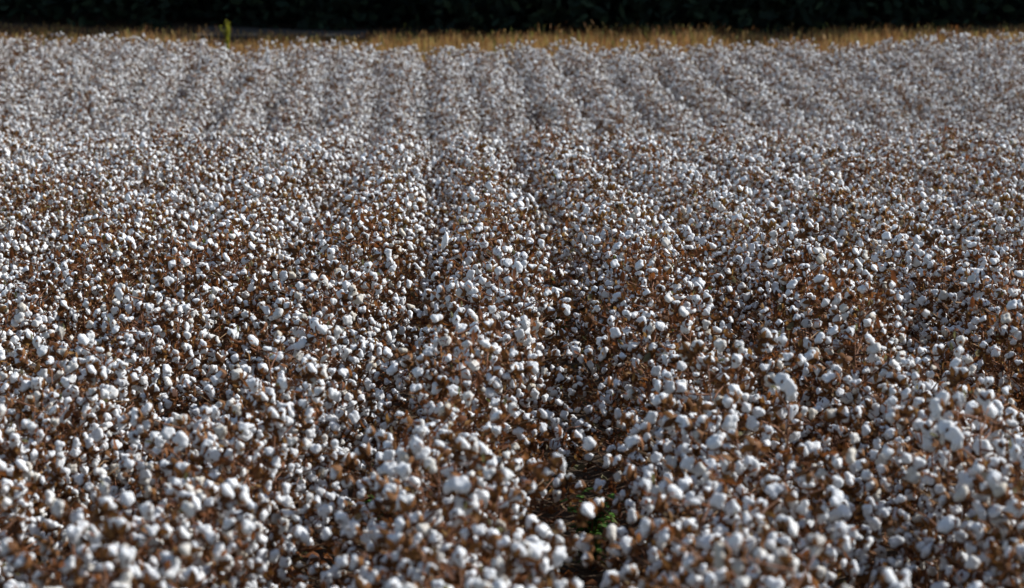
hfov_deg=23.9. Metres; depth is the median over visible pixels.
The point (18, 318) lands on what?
cotton plant
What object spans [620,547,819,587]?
cotton plant
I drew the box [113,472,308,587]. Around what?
cotton plant
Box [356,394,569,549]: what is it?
cotton plant
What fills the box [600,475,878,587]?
cotton plant
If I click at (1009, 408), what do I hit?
cotton plant
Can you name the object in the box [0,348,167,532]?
cotton plant
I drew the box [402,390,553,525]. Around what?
cotton plant
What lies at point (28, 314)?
cotton plant
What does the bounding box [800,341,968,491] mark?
cotton plant
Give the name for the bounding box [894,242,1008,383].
cotton plant
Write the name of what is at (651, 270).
cotton plant
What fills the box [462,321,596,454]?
cotton plant
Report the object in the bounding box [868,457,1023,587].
cotton plant
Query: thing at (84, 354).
cotton plant
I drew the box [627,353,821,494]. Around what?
cotton plant
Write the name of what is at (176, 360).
cotton plant
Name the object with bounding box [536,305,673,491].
cotton plant
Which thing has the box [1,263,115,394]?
cotton plant
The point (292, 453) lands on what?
cotton plant
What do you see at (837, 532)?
cotton plant
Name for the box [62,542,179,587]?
cotton plant
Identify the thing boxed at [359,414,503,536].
cotton plant
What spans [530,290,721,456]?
cotton plant
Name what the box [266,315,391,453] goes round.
cotton plant
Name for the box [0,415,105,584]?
cotton plant
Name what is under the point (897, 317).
cotton plant
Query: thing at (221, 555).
cotton plant
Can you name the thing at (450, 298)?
cotton plant
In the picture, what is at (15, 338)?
cotton plant
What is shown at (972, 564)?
cotton plant
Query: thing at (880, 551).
cotton plant
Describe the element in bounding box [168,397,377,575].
cotton plant
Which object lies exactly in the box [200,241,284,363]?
cotton plant
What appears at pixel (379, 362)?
cotton plant
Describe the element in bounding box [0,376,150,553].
cotton plant
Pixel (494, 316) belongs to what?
cotton plant
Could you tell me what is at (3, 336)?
cotton plant
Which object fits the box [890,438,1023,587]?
cotton plant
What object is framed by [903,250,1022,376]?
cotton plant
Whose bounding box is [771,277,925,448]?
cotton plant
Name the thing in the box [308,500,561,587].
cotton plant
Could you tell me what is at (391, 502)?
cotton plant
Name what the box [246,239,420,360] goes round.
cotton plant
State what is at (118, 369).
cotton plant
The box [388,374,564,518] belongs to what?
cotton plant
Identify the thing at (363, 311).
cotton plant
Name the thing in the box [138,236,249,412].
cotton plant
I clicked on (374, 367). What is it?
cotton plant
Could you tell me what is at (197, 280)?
cotton plant
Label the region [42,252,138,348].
cotton plant
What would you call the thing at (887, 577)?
cotton plant
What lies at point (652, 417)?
cotton plant
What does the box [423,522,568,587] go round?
cotton plant
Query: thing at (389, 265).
cotton plant
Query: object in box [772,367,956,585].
cotton plant
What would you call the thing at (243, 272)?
cotton plant
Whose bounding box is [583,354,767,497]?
cotton plant
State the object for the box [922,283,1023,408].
cotton plant
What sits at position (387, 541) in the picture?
cotton plant
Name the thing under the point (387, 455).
cotton plant
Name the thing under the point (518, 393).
cotton plant
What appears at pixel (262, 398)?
cotton plant
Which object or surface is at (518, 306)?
cotton plant
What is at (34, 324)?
cotton plant
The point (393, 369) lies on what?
cotton plant
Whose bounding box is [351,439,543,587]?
cotton plant
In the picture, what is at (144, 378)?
cotton plant
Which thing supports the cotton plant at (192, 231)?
on the ground at (592, 475)
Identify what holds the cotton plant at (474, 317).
on the ground at (592, 475)
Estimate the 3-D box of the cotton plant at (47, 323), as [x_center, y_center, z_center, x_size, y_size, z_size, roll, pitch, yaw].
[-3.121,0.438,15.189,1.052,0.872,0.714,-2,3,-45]
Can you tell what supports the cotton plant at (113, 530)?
on the ground at (592, 475)
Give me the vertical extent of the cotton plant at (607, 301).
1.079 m
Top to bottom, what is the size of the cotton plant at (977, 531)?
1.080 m
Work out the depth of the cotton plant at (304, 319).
12.78 m
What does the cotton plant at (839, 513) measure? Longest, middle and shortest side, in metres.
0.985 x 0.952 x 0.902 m
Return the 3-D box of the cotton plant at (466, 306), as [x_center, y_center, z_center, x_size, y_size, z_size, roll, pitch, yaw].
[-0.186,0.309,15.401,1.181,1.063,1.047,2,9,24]
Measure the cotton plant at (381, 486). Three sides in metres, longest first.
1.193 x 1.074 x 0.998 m
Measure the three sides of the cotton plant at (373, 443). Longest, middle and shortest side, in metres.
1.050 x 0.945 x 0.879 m
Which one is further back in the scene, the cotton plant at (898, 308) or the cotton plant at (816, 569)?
the cotton plant at (898, 308)
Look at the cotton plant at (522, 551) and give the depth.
7.07 m
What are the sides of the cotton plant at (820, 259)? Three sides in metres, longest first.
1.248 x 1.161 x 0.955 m
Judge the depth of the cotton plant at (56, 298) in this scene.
15.37 m
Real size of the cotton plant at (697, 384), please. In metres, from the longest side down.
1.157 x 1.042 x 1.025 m
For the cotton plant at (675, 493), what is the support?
on the ground at (592, 475)
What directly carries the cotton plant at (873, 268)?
on the ground at (592, 475)
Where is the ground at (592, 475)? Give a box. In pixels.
[0,1,1023,587]
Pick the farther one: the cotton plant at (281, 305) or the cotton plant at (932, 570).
the cotton plant at (281, 305)
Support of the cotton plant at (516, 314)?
on the ground at (592, 475)
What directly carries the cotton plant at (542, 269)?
on the ground at (592, 475)
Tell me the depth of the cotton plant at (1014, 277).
13.44 m
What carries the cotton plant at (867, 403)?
on the ground at (592, 475)
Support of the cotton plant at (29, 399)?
on the ground at (592, 475)
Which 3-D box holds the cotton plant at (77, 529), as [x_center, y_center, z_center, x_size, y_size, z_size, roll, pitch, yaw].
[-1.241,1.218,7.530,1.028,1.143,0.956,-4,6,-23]
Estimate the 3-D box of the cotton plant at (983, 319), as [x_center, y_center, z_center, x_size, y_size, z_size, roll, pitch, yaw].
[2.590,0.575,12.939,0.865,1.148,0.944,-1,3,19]
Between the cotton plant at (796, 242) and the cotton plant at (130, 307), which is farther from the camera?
the cotton plant at (796, 242)
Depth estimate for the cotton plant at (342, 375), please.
12.10 m
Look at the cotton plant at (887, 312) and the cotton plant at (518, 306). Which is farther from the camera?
the cotton plant at (518, 306)
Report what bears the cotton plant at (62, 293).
on the ground at (592, 475)
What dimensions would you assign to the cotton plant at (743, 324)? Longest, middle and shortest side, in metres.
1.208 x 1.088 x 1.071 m
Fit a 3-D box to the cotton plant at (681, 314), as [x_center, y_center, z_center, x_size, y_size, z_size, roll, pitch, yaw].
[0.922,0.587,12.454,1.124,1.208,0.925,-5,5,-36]
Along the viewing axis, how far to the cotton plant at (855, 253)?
15.28 m
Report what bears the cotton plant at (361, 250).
on the ground at (592, 475)
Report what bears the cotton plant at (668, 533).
on the ground at (592, 475)
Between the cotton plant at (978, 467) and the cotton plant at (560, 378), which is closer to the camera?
the cotton plant at (978, 467)
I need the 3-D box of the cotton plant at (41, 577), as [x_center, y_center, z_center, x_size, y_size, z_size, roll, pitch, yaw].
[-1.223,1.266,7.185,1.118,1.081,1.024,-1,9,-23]
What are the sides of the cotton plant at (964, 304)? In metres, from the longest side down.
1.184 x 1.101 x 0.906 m
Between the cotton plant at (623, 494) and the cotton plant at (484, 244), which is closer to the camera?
the cotton plant at (623, 494)
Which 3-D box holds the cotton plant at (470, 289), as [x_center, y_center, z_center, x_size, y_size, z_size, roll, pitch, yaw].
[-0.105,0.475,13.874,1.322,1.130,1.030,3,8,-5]
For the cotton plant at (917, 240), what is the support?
on the ground at (592, 475)
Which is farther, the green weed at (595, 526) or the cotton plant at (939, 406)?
the green weed at (595, 526)
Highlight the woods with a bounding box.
[0,0,1023,35]
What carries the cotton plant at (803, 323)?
on the ground at (592, 475)
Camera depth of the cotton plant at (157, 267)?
15.50 m
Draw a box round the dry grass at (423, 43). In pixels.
[0,20,1023,87]
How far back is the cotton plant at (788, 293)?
13.72 m
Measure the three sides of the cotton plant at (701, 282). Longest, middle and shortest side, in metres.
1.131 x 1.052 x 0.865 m
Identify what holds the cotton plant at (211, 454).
on the ground at (592, 475)
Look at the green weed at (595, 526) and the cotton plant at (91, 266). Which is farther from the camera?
the cotton plant at (91, 266)
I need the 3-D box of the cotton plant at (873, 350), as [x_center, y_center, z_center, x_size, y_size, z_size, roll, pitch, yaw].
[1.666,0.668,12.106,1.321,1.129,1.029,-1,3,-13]
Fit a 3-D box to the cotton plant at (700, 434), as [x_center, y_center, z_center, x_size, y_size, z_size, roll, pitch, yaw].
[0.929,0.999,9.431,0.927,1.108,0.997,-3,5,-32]
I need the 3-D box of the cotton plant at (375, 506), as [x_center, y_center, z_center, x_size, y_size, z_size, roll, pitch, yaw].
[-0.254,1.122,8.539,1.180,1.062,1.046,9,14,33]
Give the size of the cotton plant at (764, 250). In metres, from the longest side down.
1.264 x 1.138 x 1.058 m
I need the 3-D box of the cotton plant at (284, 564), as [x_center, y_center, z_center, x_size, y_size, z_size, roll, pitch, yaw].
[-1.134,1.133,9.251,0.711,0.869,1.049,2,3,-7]
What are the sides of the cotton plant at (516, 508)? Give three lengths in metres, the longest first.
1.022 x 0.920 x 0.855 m
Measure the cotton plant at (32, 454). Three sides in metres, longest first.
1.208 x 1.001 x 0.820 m
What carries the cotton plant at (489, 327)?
on the ground at (592, 475)
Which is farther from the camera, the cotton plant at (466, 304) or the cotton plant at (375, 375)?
the cotton plant at (466, 304)
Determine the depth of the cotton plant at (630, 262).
15.20 m
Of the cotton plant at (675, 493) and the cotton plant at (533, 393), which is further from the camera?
the cotton plant at (533, 393)
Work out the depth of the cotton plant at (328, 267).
14.61 m
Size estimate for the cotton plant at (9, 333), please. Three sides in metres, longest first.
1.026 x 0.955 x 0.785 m
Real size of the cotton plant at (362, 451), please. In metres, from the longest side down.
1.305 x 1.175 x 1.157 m
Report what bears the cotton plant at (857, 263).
on the ground at (592, 475)
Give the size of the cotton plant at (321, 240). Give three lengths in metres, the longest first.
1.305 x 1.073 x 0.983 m
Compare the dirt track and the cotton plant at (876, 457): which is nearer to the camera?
the cotton plant at (876, 457)
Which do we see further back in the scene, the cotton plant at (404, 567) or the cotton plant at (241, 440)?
the cotton plant at (241, 440)
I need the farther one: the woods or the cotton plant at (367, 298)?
the woods
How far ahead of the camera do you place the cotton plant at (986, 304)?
13.23 m
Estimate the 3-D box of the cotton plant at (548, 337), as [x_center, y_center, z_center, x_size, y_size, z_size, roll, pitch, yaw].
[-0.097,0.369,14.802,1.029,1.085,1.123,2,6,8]
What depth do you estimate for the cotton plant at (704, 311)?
13.44 m
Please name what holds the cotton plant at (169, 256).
on the ground at (592, 475)
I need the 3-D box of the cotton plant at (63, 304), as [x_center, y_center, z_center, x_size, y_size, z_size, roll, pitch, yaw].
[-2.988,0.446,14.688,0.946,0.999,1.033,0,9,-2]
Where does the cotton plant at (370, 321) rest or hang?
on the ground at (592, 475)
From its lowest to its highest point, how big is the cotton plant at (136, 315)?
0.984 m
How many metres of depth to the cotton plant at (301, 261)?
15.15 m
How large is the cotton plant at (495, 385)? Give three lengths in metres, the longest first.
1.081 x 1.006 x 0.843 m
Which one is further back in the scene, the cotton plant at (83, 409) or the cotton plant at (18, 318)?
the cotton plant at (18, 318)
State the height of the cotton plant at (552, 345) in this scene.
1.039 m
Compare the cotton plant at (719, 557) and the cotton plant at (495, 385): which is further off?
the cotton plant at (495, 385)
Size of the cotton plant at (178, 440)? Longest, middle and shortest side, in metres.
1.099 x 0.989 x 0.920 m
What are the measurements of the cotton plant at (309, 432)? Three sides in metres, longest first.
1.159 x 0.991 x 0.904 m
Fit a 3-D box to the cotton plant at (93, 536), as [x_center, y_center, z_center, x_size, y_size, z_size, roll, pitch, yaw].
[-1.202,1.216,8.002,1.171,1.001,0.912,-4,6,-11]
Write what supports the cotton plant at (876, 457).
on the ground at (592, 475)
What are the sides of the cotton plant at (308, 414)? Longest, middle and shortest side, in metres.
1.179 x 1.061 x 0.986 m
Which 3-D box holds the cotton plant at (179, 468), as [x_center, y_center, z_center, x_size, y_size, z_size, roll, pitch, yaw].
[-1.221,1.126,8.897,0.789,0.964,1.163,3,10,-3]
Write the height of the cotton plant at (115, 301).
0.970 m
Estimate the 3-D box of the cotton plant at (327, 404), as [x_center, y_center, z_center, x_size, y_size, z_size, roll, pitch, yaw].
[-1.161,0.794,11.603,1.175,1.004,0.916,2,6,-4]
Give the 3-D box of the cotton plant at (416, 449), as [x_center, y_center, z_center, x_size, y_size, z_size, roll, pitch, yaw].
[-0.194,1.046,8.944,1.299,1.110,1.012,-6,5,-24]
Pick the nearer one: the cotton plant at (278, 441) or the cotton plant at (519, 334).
the cotton plant at (278, 441)
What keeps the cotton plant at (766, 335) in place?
on the ground at (592, 475)
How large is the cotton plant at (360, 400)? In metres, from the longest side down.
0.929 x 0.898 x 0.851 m
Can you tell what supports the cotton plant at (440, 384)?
on the ground at (592, 475)
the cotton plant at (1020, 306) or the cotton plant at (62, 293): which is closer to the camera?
the cotton plant at (1020, 306)
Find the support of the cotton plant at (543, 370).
on the ground at (592, 475)
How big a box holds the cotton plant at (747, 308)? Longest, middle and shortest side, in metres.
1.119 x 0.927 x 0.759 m
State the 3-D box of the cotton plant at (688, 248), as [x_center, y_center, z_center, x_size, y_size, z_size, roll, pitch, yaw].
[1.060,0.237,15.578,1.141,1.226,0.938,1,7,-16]
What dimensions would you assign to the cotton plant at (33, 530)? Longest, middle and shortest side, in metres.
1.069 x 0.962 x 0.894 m
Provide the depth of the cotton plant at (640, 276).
14.11 m
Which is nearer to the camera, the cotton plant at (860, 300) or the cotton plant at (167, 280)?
the cotton plant at (860, 300)
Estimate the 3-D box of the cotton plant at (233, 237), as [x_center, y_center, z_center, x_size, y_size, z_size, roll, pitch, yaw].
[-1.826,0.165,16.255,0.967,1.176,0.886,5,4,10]
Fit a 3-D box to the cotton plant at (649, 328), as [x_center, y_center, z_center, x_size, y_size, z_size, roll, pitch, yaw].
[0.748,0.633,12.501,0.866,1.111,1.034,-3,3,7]
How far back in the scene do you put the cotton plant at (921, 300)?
14.89 m
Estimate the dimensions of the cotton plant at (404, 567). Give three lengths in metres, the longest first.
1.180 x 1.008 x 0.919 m
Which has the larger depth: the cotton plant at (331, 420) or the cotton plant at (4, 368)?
the cotton plant at (4, 368)
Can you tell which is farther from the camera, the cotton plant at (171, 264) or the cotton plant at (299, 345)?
the cotton plant at (171, 264)
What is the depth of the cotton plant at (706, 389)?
11.39 m
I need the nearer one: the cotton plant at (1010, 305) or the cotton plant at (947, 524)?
the cotton plant at (947, 524)
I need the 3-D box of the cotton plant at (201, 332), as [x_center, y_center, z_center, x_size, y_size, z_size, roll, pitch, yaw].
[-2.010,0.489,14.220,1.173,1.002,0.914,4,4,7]
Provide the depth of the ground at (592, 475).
64.32 m
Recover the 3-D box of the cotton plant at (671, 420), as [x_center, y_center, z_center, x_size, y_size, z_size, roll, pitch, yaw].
[0.695,0.967,9.671,1.149,1.110,1.052,6,12,32]
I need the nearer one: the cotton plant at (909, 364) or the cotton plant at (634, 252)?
the cotton plant at (909, 364)
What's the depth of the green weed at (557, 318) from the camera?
19.43 m
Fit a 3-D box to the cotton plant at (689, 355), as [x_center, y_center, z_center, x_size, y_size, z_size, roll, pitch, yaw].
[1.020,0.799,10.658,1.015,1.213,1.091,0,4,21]
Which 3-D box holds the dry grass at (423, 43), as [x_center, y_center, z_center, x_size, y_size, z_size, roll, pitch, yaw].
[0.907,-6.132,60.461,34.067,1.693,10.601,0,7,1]
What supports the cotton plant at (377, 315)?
on the ground at (592, 475)
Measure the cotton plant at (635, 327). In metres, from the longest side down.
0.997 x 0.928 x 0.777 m
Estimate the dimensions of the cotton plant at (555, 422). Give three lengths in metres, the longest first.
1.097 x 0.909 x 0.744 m
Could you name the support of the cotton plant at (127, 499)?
on the ground at (592, 475)
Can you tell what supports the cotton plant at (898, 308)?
on the ground at (592, 475)
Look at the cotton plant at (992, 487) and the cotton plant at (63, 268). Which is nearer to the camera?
the cotton plant at (992, 487)
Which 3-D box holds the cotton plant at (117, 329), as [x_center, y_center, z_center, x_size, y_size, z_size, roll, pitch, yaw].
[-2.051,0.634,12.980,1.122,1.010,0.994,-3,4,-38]
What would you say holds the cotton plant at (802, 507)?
on the ground at (592, 475)
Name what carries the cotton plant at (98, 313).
on the ground at (592, 475)
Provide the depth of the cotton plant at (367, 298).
15.00 m
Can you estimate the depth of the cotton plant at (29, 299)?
14.34 m
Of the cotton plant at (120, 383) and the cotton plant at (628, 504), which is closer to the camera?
the cotton plant at (628, 504)
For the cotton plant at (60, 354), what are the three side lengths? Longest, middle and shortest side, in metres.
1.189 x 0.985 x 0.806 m
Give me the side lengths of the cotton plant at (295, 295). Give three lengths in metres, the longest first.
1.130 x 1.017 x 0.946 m
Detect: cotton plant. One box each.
[0,245,92,354]
[0,280,47,390]
[0,280,77,391]
[0,284,53,399]
[0,289,106,368]
[0,292,116,438]
[0,302,50,404]
[0,318,29,394]
[0,329,193,484]
[0,330,50,388]
[0,332,152,578]
[0,343,25,433]
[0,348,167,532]
[0,362,173,586]
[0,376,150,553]
[0,381,135,571]
[0,393,118,570]
[0,414,119,587]
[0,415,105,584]
[0,425,135,587]
[0,433,89,587]
[0,439,74,570]
[0,449,117,582]
[0,493,171,587]
[0,537,207,587]
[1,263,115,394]
[1,375,144,549]
[3,261,101,354]
[4,294,110,369]
[5,301,69,374]
[6,294,69,387]
[6,330,57,388]
[6,491,266,587]
[6,514,201,587]
[13,342,176,485]
[14,346,148,485]
[17,281,108,357]
[19,324,194,505]
[28,235,123,369]
[31,400,310,587]
[35,302,239,489]
[37,270,120,355]
[37,292,228,426]
[39,520,204,587]
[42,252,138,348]
[42,423,267,572]
[50,485,332,587]
[52,317,221,475]
[53,361,175,495]
[54,347,169,488]
[56,343,214,483]
[59,301,266,459]
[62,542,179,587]
[67,297,247,458]
[76,281,225,459]
[76,479,254,587]
[78,239,240,371]
[82,467,360,587]
[87,277,271,431]
[93,289,207,460]
[93,479,266,587]
[99,486,285,587]
[109,418,366,587]
[111,292,226,420]
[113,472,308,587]
[115,404,378,587]
[116,457,292,587]
[122,289,233,432]
[125,258,256,360]
[127,388,364,586]
[135,326,350,502]
[135,403,345,587]
[136,269,239,418]
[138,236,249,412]
[140,253,261,403]
[145,237,270,404]
[152,359,425,585]
[156,219,261,395]
[159,273,253,407]
[159,407,350,548]
[160,354,374,527]
[162,381,371,583]
[165,322,383,505]
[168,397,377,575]
[169,415,370,587]
[175,368,388,565]
[189,321,382,505]
[192,469,303,587]
[194,230,273,397]
[197,363,397,583]
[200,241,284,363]
[202,307,409,432]
[209,284,413,424]
[210,310,429,496]
[218,282,385,388]
[226,271,355,400]
[230,321,402,452]
[231,257,423,392]
[240,349,389,521]
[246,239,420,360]
[261,364,371,518]
[263,272,435,419]
[263,280,417,439]
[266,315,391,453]
[267,343,375,539]
[271,288,394,453]
[274,322,415,442]
[275,306,403,463]
[277,257,420,347]
[280,212,406,329]
[281,258,424,388]
[285,434,535,587]
[286,216,407,393]
[290,256,411,400]
[293,270,411,389]
[299,259,430,441]
[305,429,536,569]
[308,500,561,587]
[317,452,559,587]
[320,529,483,587]
[329,433,522,587]
[331,557,508,587]
[333,312,590,477]
[334,491,524,587]
[340,228,434,372]
[345,385,535,587]
[350,532,566,587]
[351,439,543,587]
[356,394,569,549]
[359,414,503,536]
[363,320,563,533]
[364,431,529,572]
[364,453,552,583]
[365,280,583,451]
[365,367,559,488]
[366,453,616,587]
[369,335,573,460]
[370,332,577,521]
[374,396,584,584]
[380,501,565,582]
[381,358,582,518]
[385,278,608,426]
[385,312,575,484]
[388,329,567,448]
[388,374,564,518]
[389,308,576,514]
[398,301,531,439]
[399,320,561,453]
[399,342,551,525]
[400,264,578,453]
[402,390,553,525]
[403,286,598,436]
[406,302,562,397]
[411,268,578,392]
[413,256,567,394]
[413,277,571,406]
[414,539,582,587]
[415,262,573,354]
[417,231,555,343]
[422,262,544,331]
[423,310,576,424]
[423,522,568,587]
[424,251,589,364]
[425,249,578,389]
[429,249,597,376]
[430,256,588,390]
[431,319,606,511]
[447,223,560,321]
[451,306,588,476]
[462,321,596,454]
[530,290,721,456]
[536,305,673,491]
[553,392,854,578]
[563,266,692,422]
[564,332,705,479]
[570,259,758,457]
[571,244,727,339]
[571,262,711,377]
[573,242,698,367]
[574,270,757,403]
[575,396,798,540]
[577,298,721,414]
[580,248,698,360]
[581,292,789,456]
[581,473,791,587]
[583,272,728,348]
[583,319,707,454]
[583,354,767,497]
[584,235,758,354]
[584,443,836,578]
[588,311,810,424]
[590,310,696,459]
[593,357,771,517]
[594,330,849,509]
[596,237,716,360]
[597,282,763,396]
[598,255,691,385]
[599,287,731,386]
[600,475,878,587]
[600,477,850,587]
[602,515,797,587]
[606,352,819,508]
[606,412,877,586]
[609,237,739,335]
[612,338,847,518]
[614,434,891,587]
[615,324,867,534]
[618,401,835,571]
[619,367,802,516]
[620,277,749,385]
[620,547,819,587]
[623,448,924,571]
[625,326,757,455]
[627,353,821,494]
[628,249,719,338]
[638,551,798,587]
[648,443,865,567]
[657,532,850,587]
[680,521,857,587]
[682,528,904,587]
[694,471,909,587]
[694,563,791,587]
[701,369,897,537]
[706,219,887,370]
[714,248,804,376]
[722,267,875,401]
[724,236,909,386]
[724,276,851,379]
[727,476,925,587]
[733,227,853,324]
[738,349,955,529]
[739,246,914,385]
[739,268,903,461]
[740,251,824,426]
[746,273,892,439]
[750,285,856,440]
[753,245,906,384]
[757,252,904,437]
[760,258,941,438]
[760,269,946,446]
[763,325,930,489]
[769,243,864,383]
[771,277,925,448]
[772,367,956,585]
[779,289,902,451]
[779,298,907,462]
[784,270,939,462]
[792,313,965,501]
[798,281,895,441]
[799,324,942,499]
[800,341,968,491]
[805,354,1010,574]
[806,564,910,587]
[807,354,964,551]
[812,315,928,473]
[815,387,1023,586]
[817,396,1023,587]
[834,416,1023,587]
[841,381,1009,579]
[842,356,1023,576]
[848,330,1014,576]
[851,342,1021,570]
[855,392,1023,585]
[857,415,1020,587]
[860,365,1023,575]
[868,408,1023,583]
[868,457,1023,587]
[875,433,1022,587]
[876,254,1023,407]
[877,268,959,377]
[880,227,1009,384]
[888,389,1023,583]
[890,244,1007,378]
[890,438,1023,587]
[891,253,1006,362]
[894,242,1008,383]
[895,276,1019,395]
[897,235,1010,357]
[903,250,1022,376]
[905,439,1023,587]
[917,266,1023,371]
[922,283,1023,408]
[930,307,1013,403]
[938,299,1023,403]
[940,271,1023,426]
[941,296,1023,438]
[941,305,1023,412]
[947,241,1023,389]
[949,251,1023,388]
[955,470,1023,587]
[960,504,1023,587]
[964,548,1021,587]
[966,267,1023,439]
[966,523,1023,587]
[970,298,1023,432]
[975,309,1023,411]
[998,296,1023,408]
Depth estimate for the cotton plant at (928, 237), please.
15.24 m
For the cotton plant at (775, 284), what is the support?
on the ground at (592, 475)
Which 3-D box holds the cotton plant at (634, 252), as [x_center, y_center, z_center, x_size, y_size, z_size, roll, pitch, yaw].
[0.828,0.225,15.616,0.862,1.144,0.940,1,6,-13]
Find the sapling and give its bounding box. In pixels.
[220,19,230,49]
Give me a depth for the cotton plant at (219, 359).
12.30 m
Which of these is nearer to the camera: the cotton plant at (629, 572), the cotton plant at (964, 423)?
the cotton plant at (629, 572)
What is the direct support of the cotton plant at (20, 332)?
on the ground at (592, 475)
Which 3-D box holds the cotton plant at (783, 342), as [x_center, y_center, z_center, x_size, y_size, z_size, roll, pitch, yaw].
[0.962,0.784,10.989,1.216,1.235,1.372,-3,6,0]
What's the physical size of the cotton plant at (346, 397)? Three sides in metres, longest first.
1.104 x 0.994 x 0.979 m
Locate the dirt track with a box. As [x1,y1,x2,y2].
[197,25,367,37]
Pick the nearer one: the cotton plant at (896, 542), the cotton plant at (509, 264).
the cotton plant at (896, 542)
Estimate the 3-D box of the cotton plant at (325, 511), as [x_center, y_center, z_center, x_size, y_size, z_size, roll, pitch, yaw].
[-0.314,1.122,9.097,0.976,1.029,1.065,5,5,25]
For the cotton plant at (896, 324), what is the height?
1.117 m
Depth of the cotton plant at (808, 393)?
12.22 m
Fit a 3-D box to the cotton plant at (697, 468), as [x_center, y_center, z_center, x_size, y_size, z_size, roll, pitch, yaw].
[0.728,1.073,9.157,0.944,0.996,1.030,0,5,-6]
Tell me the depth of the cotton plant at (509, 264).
14.27 m
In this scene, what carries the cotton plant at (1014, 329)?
on the ground at (592, 475)
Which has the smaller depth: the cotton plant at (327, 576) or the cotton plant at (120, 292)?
the cotton plant at (327, 576)
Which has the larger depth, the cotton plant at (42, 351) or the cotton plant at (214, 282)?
the cotton plant at (214, 282)
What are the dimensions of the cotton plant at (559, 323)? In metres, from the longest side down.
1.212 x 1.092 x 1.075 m
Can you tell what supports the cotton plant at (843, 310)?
on the ground at (592, 475)
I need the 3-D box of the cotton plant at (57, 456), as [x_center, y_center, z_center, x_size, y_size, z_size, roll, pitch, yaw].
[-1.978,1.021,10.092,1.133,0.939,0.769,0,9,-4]
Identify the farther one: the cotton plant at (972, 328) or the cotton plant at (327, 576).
the cotton plant at (972, 328)
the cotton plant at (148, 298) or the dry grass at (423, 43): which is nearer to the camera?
the cotton plant at (148, 298)
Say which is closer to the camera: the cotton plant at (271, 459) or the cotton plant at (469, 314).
the cotton plant at (271, 459)
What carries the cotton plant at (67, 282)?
on the ground at (592, 475)
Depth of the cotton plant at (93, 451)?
10.48 m
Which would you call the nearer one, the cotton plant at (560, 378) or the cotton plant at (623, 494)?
the cotton plant at (623, 494)
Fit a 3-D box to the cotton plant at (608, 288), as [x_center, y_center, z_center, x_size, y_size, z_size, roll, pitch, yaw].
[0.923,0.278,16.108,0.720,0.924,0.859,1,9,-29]
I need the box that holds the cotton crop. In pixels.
[0,29,1023,587]
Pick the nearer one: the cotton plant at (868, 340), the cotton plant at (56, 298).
the cotton plant at (868, 340)
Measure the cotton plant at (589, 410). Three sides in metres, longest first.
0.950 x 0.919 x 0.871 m
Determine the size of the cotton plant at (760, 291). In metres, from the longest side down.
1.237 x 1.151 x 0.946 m
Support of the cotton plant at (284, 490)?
on the ground at (592, 475)
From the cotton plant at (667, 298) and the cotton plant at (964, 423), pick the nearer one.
the cotton plant at (964, 423)
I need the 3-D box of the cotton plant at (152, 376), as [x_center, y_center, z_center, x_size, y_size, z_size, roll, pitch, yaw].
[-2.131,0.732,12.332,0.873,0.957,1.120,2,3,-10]
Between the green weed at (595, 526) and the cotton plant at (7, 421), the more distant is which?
the green weed at (595, 526)
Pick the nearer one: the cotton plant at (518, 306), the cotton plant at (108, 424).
the cotton plant at (108, 424)
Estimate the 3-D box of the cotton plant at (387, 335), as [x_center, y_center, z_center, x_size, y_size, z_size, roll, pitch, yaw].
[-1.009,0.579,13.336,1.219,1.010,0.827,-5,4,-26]
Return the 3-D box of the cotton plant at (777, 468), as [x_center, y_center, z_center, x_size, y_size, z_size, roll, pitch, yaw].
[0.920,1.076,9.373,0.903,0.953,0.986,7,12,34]
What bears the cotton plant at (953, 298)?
on the ground at (592, 475)
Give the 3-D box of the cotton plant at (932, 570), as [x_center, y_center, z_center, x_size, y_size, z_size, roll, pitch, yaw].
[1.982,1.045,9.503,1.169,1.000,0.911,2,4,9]
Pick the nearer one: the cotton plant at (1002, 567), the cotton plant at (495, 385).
the cotton plant at (1002, 567)
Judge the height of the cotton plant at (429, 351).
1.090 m
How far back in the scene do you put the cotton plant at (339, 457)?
9.99 m
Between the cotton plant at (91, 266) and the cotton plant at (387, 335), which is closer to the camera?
the cotton plant at (387, 335)
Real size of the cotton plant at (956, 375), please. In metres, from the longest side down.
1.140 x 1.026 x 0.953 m
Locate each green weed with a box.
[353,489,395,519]
[550,292,573,342]
[560,488,630,569]
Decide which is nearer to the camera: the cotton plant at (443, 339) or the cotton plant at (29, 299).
the cotton plant at (443, 339)
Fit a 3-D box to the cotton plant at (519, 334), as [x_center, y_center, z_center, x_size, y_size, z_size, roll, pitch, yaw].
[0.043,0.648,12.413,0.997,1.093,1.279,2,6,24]
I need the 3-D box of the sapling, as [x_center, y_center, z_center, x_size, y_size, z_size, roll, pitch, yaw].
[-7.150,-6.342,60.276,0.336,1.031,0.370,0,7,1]
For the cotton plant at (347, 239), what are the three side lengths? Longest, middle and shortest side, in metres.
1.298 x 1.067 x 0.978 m
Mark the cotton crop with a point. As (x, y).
(128, 155)
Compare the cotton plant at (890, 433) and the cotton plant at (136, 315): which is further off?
the cotton plant at (136, 315)
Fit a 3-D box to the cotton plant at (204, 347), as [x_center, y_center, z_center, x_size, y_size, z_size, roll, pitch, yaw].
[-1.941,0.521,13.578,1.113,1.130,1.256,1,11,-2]
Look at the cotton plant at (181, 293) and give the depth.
14.68 m
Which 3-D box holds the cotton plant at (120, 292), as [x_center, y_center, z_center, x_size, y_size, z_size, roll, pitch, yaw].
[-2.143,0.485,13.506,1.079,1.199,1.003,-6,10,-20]
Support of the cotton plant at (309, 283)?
on the ground at (592, 475)
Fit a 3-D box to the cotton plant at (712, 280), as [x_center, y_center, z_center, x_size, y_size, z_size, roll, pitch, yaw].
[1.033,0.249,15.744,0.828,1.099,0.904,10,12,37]

